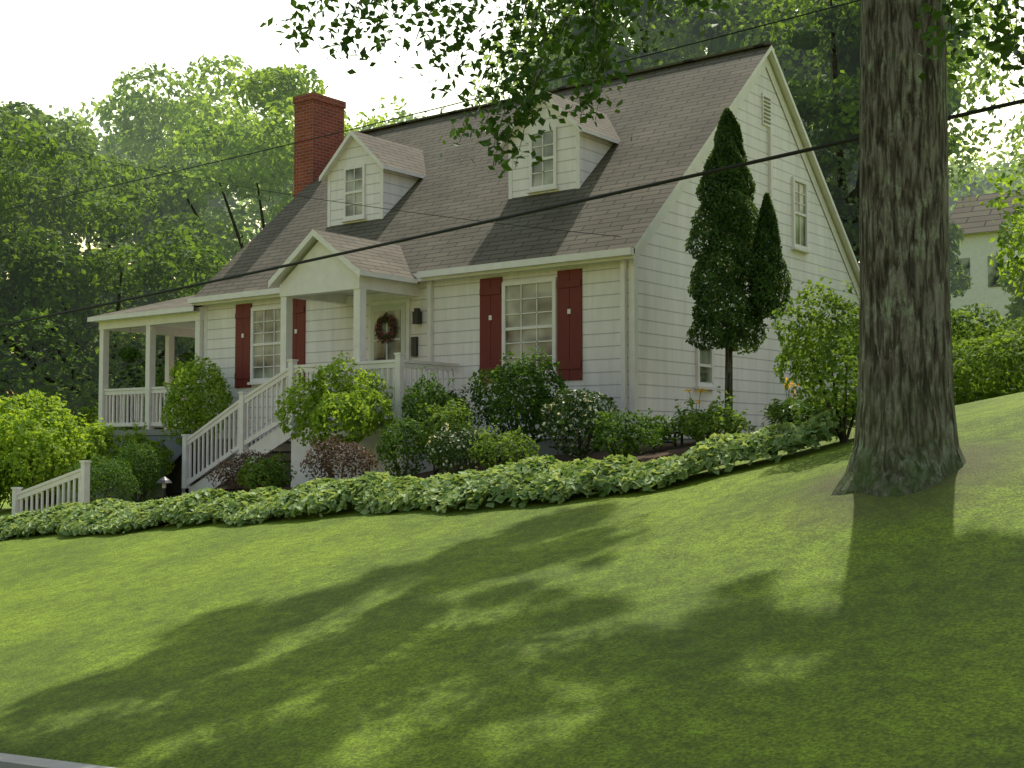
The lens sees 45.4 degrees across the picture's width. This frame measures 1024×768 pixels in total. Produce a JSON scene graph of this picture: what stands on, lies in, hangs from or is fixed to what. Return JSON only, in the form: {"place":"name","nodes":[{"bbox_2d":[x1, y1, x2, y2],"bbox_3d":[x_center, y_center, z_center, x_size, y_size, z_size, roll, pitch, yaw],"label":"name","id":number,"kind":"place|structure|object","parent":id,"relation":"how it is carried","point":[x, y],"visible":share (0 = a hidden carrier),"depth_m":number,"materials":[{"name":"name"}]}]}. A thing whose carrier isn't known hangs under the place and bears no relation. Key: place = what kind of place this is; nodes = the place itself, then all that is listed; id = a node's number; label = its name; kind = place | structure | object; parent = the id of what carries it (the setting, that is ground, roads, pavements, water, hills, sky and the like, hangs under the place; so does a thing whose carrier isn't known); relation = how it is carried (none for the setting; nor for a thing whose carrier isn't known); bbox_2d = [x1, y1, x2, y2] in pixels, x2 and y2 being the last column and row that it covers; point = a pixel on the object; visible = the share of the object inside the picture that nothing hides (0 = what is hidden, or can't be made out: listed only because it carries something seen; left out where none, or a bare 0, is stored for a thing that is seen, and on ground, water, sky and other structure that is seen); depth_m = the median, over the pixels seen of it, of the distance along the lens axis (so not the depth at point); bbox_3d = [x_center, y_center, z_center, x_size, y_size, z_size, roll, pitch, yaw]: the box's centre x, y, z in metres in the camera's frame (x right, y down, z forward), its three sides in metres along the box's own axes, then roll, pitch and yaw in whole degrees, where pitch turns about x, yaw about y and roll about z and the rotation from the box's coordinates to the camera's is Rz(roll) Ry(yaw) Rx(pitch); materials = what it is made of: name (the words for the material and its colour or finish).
{"place":"outdoors","nodes":[
{"label":"outdoors","id":0,"kind":"place"},
{"bbox_2d":[0,753,114,767],"bbox_3d":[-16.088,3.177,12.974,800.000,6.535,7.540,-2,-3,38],"label":"sidewalk","id":1,"kind":"structure","parent":0,"point":[12,761],"depth_m":7.41,"materials":[{"name":"concrete"}]},
{"bbox_2d":[0,389,1023,767],"bbox_3d":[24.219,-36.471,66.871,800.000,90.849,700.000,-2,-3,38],"label":"lawn","id":2,"kind":"structure","parent":0,"point":[788,611],"depth_m":8.35,"materials":[{"name":"green plant"}]},
{"bbox_2d":[0,405,32,499],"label":"lime bush","id":3,"kind":"object","parent":2,"relation":"on","point":[4,493],"visible":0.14,"depth_m":23.17,"materials":[{"name":"green plant"}]},
{"bbox_2d":[0,389,71,502],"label":"bush","id":4,"kind":"object","parent":2,"relation":"on","point":[13,404],"visible":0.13,"depth_m":28.51,"materials":[{"name":"green plant"}]},
{"bbox_2d":[0,424,71,506],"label":"bush","id":5,"kind":"object","parent":2,"relation":"on","point":[9,491],"visible":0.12,"depth_m":23.34,"materials":[{"name":"green plant"}]},
{"bbox_2d":[0,394,88,509],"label":"lime bush","id":6,"kind":"object","parent":2,"relation":"on","point":[40,438],"visible":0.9,"depth_m":22.45,"materials":[{"name":"green plant"}]},
{"bbox_2d":[0,260,134,505],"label":"tree","id":7,"kind":"object","parent":2,"relation":"on","point":[15,370],"visible":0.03,"depth_m":35.34,"materials":[{"name":"green plant"}]},
{"bbox_2d":[0,311,140,508],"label":"bush","id":8,"kind":"object","parent":2,"relation":"on","point":[80,384],"visible":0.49,"depth_m":31.23,"materials":[{"name":"green plant"}]},
{"bbox_2d":[0,112,177,382],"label":"tree","id":9,"kind":"object","parent":2,"relation":"on","point":[51,187],"visible":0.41,"depth_m":35.14,"materials":[{"name":"green plant"}]},
{"bbox_2d":[53,415,132,497],"bbox_3d":[-8.488,1.589,24.471,1.840,1.949,1.444,-2,-3,38],"label":"lime bush","id":10,"kind":"object","parent":2,"relation":"on","point":[96,437],"visible":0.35,"depth_m":24.31,"materials":[{"name":"green plant"}]},
{"bbox_2d":[72,402,119,432],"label":"bush","id":11,"kind":"object","parent":2,"relation":"on","point":[89,414],"visible":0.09,"depth_m":30.45,"materials":[{"name":"green plant"}]},
{"bbox_2d":[7,331,194,429],"bbox_3d":[-11.000,0.675,34.449,5.233,5.535,4.935,0,-3,8],"label":"tree","id":12,"kind":"object","parent":2,"relation":"on","point":[128,379],"visible":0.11,"depth_m":32.98,"materials":[{"name":"green plant"}]},
{"bbox_2d":[0,100,205,506],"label":"tree","id":13,"kind":"object","parent":2,"relation":"on","point":[67,136],"visible":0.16,"depth_m":41.42,"materials":[{"name":"green plant"}]},
{"bbox_2d":[0,186,228,407],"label":"tree","id":14,"kind":"object","parent":2,"relation":"on","point":[37,294],"visible":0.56,"depth_m":33.01,"materials":[{"name":"green plant"}]},
{"bbox_2d":[5,93,260,248],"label":"tree","id":15,"kind":"object","parent":2,"relation":"on","point":[100,134],"visible":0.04,"depth_m":69.94,"materials":[{"name":"green plant"}]},
{"bbox_2d":[113,348,194,429],"bbox_3d":[-9.346,1.078,33.773,3.889,4.352,4.253,0,-3,1],"label":"bush","id":16,"kind":"object","parent":2,"relation":"on","point":[159,381],"visible":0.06,"depth_m":32.92,"materials":[{"name":"green plant"}]},
{"bbox_2d":[30,53,293,352],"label":"tree","id":17,"kind":"object","parent":2,"relation":"on","point":[169,111],"visible":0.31,"depth_m":50.50,"materials":[{"name":"green plant"}]},
{"bbox_2d":[108,236,228,350],"bbox_3d":[-10.657,-0.286,38.698,7.677,8.878,5.928,0,-3,-4],"label":"tree","id":18,"kind":"object","parent":2,"relation":"on","point":[225,251],"visible":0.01,"depth_m":38.05,"materials":[{"name":"green plant"}]},
{"bbox_2d":[148,120,267,278],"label":"tree","id":19,"kind":"object","parent":2,"relation":"on","point":[214,202],"visible":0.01,"depth_m":55.64,"materials":[{"name":"green plant"}]},
{"bbox_2d":[146,63,355,278],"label":"tree","id":20,"kind":"object","parent":2,"relation":"on","point":[276,164],"visible":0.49,"depth_m":40.40,"materials":[{"name":"green plant"}]},
{"bbox_2d":[219,121,383,266],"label":"tree","id":21,"kind":"object","parent":2,"relation":"on","point":[269,204],"visible":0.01,"depth_m":52.93,"materials":[{"name":"green plant"}]},
{"bbox_2d":[360,115,425,130],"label":"tree","id":22,"kind":"object","parent":2,"relation":"on","point":[411,117],"depth_m":90.36,"materials":[{"name":"green plant"}]},
{"bbox_2d":[352,94,444,130],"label":"tree","id":23,"kind":"object","parent":2,"relation":"on","point":[382,118],"depth_m":45.31,"materials":[{"name":"green plant"}]},
{"bbox_2d":[132,441,721,502],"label":"mulch","id":24,"kind":"object","parent":2,"relation":"on","point":[666,450],"depth_m":18.30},
{"bbox_2d":[60,455,140,503],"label":"boxwood bush","id":25,"kind":"object","parent":24,"relation":"on","point":[99,470],"visible":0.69,"depth_m":21.45,"materials":[{"name":"green plant"}]},
{"bbox_2d":[107,439,167,502],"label":"boxwood bush","id":26,"kind":"object","parent":24,"relation":"on","point":[149,471],"visible":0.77,"depth_m":22.55,"materials":[{"name":"green plant"}]},
{"bbox_2d":[112,419,174,498],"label":"bush","id":27,"kind":"object","parent":24,"relation":"on","point":[137,437],"visible":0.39,"depth_m":24.48,"materials":[{"name":"green plant"}]},
{"bbox_2d":[156,477,171,499],"bbox_3d":[-6.150,1.929,21.657,0.280,0.580,0.280,-2,-3,38],"label":"path light","id":28,"kind":"object","parent":24,"relation":"on","point":[163,480],"visible":0.92,"depth_m":21.63,"materials":[{"name":"grey metal"}]},
{"bbox_2d":[160,353,232,484],"bbox_3d":[-6.298,0.801,24.464,1.428,2.872,1.504,1,-3,-16],"label":"bush","id":29,"kind":"object","parent":24,"relation":"on","point":[193,375],"visible":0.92,"depth_m":24.19,"materials":[{"name":"green plant"}]},
{"bbox_2d":[206,448,279,492],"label":"barberry bush","id":30,"kind":"object","parent":24,"relation":"on","point":[232,466],"visible":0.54,"depth_m":19.97,"materials":[{"name":"purple plant"}]},
{"bbox_2d":[235,450,296,489],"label":"bush","id":31,"kind":"object","parent":24,"relation":"on","point":[273,478],"visible":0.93,"depth_m":19.27,"materials":[{"name":"green plant"}]},
{"bbox_2d":[273,351,393,477],"bbox_3d":[-2.832,0.600,19.901,2.064,2.302,1.741,-2,-3,38],"label":"yellow bush","id":32,"kind":"object","parent":24,"relation":"on","point":[323,408],"visible":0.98,"depth_m":19.62,"materials":[{"name":"green plant"}]},
{"bbox_2d":[300,429,378,479],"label":"barberry bush","id":33,"kind":"object","parent":24,"relation":"on","point":[348,459],"visible":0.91,"depth_m":18.25,"materials":[{"name":"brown plant"}]},
{"bbox_2d":[375,416,430,476],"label":"dark bush","id":34,"kind":"object","parent":24,"relation":"on","point":[391,447],"visible":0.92,"depth_m":17.77,"materials":[{"name":"green plant"}]},
{"bbox_2d":[399,366,483,475],"bbox_3d":[-1.192,0.611,18.934,1.296,1.787,1.279,-2,-3,38],"label":"dark bush","id":35,"kind":"object","parent":24,"relation":"on","point":[440,397],"visible":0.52,"depth_m":18.67,"materials":[{"name":"green plant"}]},
{"bbox_2d":[415,398,481,473],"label":"bush","id":36,"kind":"object","parent":24,"relation":"on","point":[445,413],"visible":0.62,"depth_m":17.95,"materials":[{"name":"green plant"}]},
{"bbox_2d":[423,421,489,473],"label":"white flower bush","id":37,"kind":"object","parent":24,"relation":"on","point":[460,445],"visible":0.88,"depth_m":17.12,"materials":[{"name":"green plant"}]},
{"bbox_2d":[468,416,539,468],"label":"bush","id":38,"kind":"object","parent":24,"relation":"on","point":[499,443],"visible":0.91,"depth_m":16.82,"materials":[{"name":"green plant"}]},
{"bbox_2d":[469,346,578,458],"bbox_3d":[0.170,0.369,18.574,1.847,1.873,1.378,-2,-3,38],"label":"dark bush","id":39,"kind":"object","parent":24,"relation":"on","point":[536,401],"visible":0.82,"depth_m":18.27,"materials":[{"name":"green plant"}]},
{"bbox_2d":[536,388,618,460],"bbox_3d":[0.923,0.621,17.404,1.158,1.144,1.145,-2,-3,38],"label":"white flower bush","id":40,"kind":"object","parent":24,"relation":"on","point":[562,423],"visible":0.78,"depth_m":17.26,"materials":[{"name":"green plant"}]},
{"bbox_2d":[591,407,667,457],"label":"bush","id":41,"kind":"object","parent":24,"relation":"on","point":[628,433],"visible":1,"depth_m":16.31,"materials":[{"name":"green plant"}]},
{"bbox_2d":[639,414,681,451],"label":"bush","id":42,"kind":"object","parent":24,"relation":"on","point":[666,426],"visible":0.31,"depth_m":17.49,"materials":[{"name":"green plant"}]},
{"bbox_2d":[653,431,682,448],"bbox_3d":[2.306,0.831,18.120,0.400,0.255,0.240,-2,-3,38],"label":"garden bench","id":43,"kind":"object","parent":24,"relation":"on","point":[675,436],"visible":0.23,"depth_m":17.96,"materials":[{"name":"grey metal"}]},
{"bbox_2d":[670,388,723,442],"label":"lily","id":44,"kind":"object","parent":24,"relation":"on","point":[696,409],"visible":0.2,"depth_m":17.91,"materials":[{"name":"green plant"}]},
{"bbox_2d":[668,382,756,441],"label":"bush","id":45,"kind":"object","parent":24,"relation":"on","point":[703,427],"visible":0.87,"depth_m":16.02,"materials":[{"name":"green plant"}]},
{"bbox_2d":[684,107,792,431],"bbox_3d":[3.311,-1.638,18.369,1.667,5.142,1.432,-2,-3,38],"label":"arborvitae tree","id":46,"kind":"object","parent":24,"relation":"on","point":[764,266],"visible":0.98,"depth_m":18.14,"materials":[{"name":"green plant"}]},
{"bbox_2d":[760,383,798,425],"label":"lily","id":47,"kind":"object","parent":24,"relation":"on","point":[775,420],"visible":0.12,"depth_m":18.44,"materials":[{"name":"green plant"}]},
{"bbox_2d":[763,377,809,423],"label":"lily","id":48,"kind":"object","parent":24,"relation":"on","point":[786,414],"visible":0.45,"depth_m":16.94,"materials":[{"name":"green plant"}]},
{"bbox_2d":[0,400,856,540],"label":"ground cover plants","id":49,"kind":"object","parent":2,"relation":"on","point":[543,477],"visible":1,"depth_m":14.43,"materials":[{"name":"green plant"}]},
{"bbox_2d":[11,42,859,514],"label":"house","id":50,"kind":"structure","parent":2,"relation":"on","point":[607,312],"depth_m":22.22,"materials":[{"name":"white wood"}]},
{"bbox_2d":[117,329,142,363],"bbox_3d":[-8.480,-0.849,27.223,0.552,0.807,0.547,-2,-3,38],"label":"hanging basket","id":51,"kind":"object","parent":50,"relation":"hanging from","point":[129,355],"visible":1,"depth_m":27.13,"materials":[{"name":"green metal"}]},
{"bbox_2d":[374,312,397,343],"bbox_3d":[-2.304,-1.013,22.259,0.570,0.590,0.156,-2,-3,38],"label":"door wreath","id":52,"kind":"object","parent":50,"relation":"attached to","point":[387,338],"depth_m":22.23,"materials":[{"name":"brown plant"}]},
{"bbox_2d":[259,0,1023,496],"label":"tree","id":53,"kind":"object","parent":2,"relation":"on","point":[905,436],"visible":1,"depth_m":9.68,"materials":[{"name":"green plant"}]},
{"bbox_2d":[464,0,827,131],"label":"tree","id":54,"kind":"object","parent":2,"relation":"on","point":[642,63],"visible":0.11,"depth_m":41.11,"materials":[{"name":"green plant"}]},
{"bbox_2d":[790,398,833,422],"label":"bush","id":55,"kind":"object","parent":2,"relation":"on","point":[808,411],"visible":0.3,"depth_m":15.42,"materials":[{"name":"green plant"}]},
{"bbox_2d":[771,269,859,443],"bbox_3d":[3.510,-0.248,13.041,1.544,1.866,1.742,-2,-3,38],"label":"round bush","id":56,"kind":"object","parent":2,"relation":"on","point":[843,336],"visible":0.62,"depth_m":12.82,"materials":[{"name":"green plant"}]},
{"bbox_2d":[613,0,1023,207],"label":"tree","id":57,"kind":"object","parent":2,"relation":"on","point":[794,64],"visible":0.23,"depth_m":38.86,"materials":[{"name":"green plant"}]},
{"bbox_2d":[757,0,971,264],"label":"tree","id":58,"kind":"object","parent":2,"relation":"on","point":[838,115],"visible":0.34,"depth_m":32.22,"materials":[{"name":"green plant"}]},
{"bbox_2d":[859,221,973,317],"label":"tree","id":59,"kind":"object","parent":2,"relation":"on","point":[962,279],"visible":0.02,"depth_m":41.18,"materials":[{"name":"green plant"}]},
{"bbox_2d":[851,142,1023,217],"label":"tree","id":60,"kind":"object","parent":2,"relation":"on","point":[986,184],"visible":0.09,"depth_m":72.31,"materials":[{"name":"green plant"}]},
{"bbox_2d":[951,308,984,388],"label":"bush","id":61,"kind":"object","parent":2,"relation":"on","point":[953,313],"depth_m":27.71,"materials":[{"name":"green plant"}]},
{"bbox_2d":[951,324,1005,404],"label":"bush","id":62,"kind":"object","parent":2,"relation":"on","point":[973,378],"visible":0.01,"depth_m":24.39,"materials":[{"name":"green plant"}]},
{"bbox_2d":[949,189,1023,327],"bbox_3d":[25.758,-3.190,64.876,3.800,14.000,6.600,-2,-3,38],"label":"distant house","id":63,"kind":"structure","parent":2,"relation":"on","point":[979,227],"depth_m":62.82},
{"bbox_2d":[951,302,1023,404],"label":"bush","id":64,"kind":"object","parent":2,"relation":"on","point":[957,333],"visible":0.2,"depth_m":21.68,"materials":[{"name":"green plant"}]},
{"bbox_2d":[952,328,1023,395],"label":"bush","id":65,"kind":"object","parent":2,"relation":"on","point":[994,361],"visible":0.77,"depth_m":18.80,"materials":[{"name":"green plant"}]},
{"bbox_2d":[979,162,1023,298],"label":"tree","id":66,"kind":"object","parent":2,"relation":"on","point":[1008,252],"visible":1,"depth_m":24.51,"materials":[{"name":"green plant"}]},
{"bbox_2d":[990,160,1023,185],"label":"tree","id":67,"kind":"object","parent":2,"relation":"on","point":[1011,168],"depth_m":76.62,"materials":[{"name":"green plant"}]},
{"bbox_2d":[996,213,1023,329],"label":"tree","id":68,"kind":"object","parent":2,"relation":"on","point":[1016,309],"visible":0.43,"depth_m":36.66,"materials":[{"name":"green plant"}]},
{"bbox_2d":[1004,121,1023,255],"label":"tree","id":69,"kind":"object","parent":2,"relation":"on","point":[1015,153],"visible":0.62,"depth_m":46.27,"materials":[{"name":"green plant"}]},
{"bbox_2d":[0,0,1023,326],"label":"utility wires","id":70,"kind":"object","parent":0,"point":[972,112],"visible":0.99,"depth_m":14.84,"materials":[{"name":"black"}]},
{"bbox_2d":[0,0,1023,420],"label":"sky","id":71,"kind":"structure","parent":0,"point":[59,54],"materials":[{"name":"white"}]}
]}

